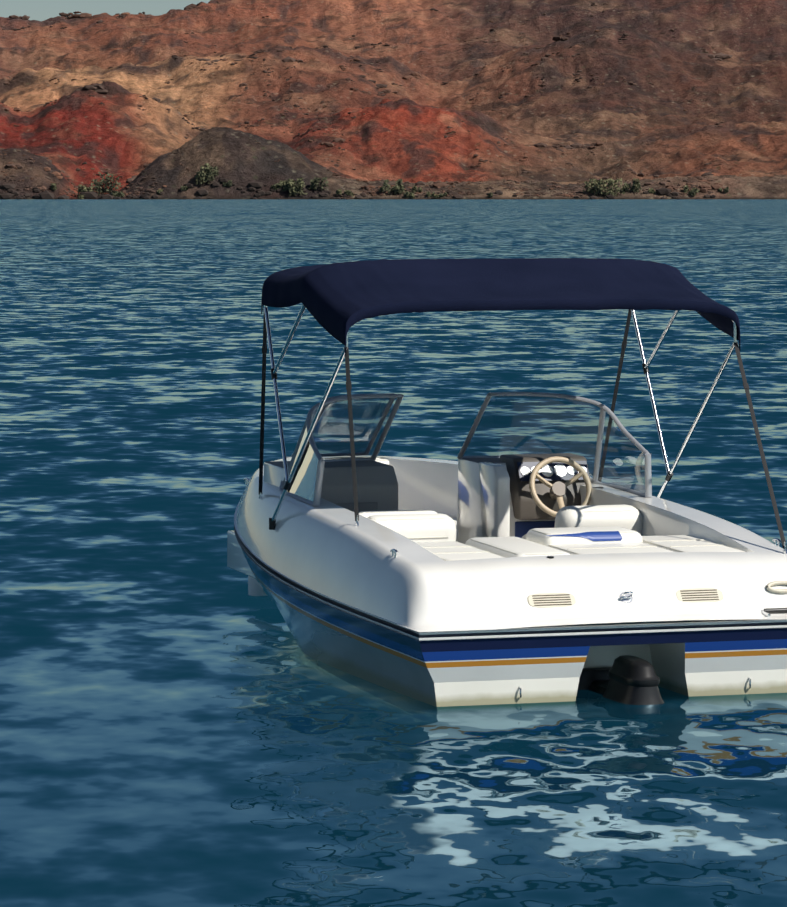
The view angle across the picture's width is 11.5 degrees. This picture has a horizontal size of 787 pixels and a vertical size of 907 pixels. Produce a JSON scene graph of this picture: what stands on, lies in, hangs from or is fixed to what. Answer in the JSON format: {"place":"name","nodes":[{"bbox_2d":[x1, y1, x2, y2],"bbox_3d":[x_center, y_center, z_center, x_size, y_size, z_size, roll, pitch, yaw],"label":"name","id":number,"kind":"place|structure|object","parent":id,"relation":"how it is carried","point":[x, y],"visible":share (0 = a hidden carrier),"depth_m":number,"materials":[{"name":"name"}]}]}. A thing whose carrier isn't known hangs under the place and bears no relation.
{"place":"outdoors","nodes":[
{"label":"outdoors","id":0,"kind":"place"},
{"bbox_2d":[0,0,209,20],"label":"sky","id":1,"kind":"structure","parent":0,"point":[39,10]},
{"bbox_2d":[0,199,786,906],"bbox_3d":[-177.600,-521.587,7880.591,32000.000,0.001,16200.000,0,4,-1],"label":"water","id":2,"kind":"structure","parent":0,"point":[184,721],"depth_m":26.96,"materials":[{"name":"blue liquid"}]},
{"bbox_2d":[227,258,786,706],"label":"boat","id":3,"kind":"object","parent":2,"relation":"on","point":[503,578],"visible":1,"depth_m":20.88,"materials":[{"name":"white plastic"}]},
{"bbox_2d":[0,0,786,198],"bbox_3d":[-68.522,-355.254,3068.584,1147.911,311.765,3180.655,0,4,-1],"label":"hillside","id":4,"kind":"structure","parent":0,"point":[742,91],"depth_m":1877.37,"materials":[{"name":"brown stone"}]},
{"bbox_2d":[0,1,732,198],"bbox_3d":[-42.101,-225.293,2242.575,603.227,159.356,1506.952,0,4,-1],"label":"rock outcrops","id":5,"kind":"object","parent":4,"relation":"on","point":[254,185],"visible":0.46,"depth_m":1530.31,"materials":[{"name":"brown stone"}]},
{"bbox_2d":[51,163,728,198],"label":"shore bushes","id":6,"kind":"object","parent":4,"relation":"on","point":[290,185],"visible":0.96,"depth_m":1501.05,"materials":[{"name":"green plant"}]}
]}

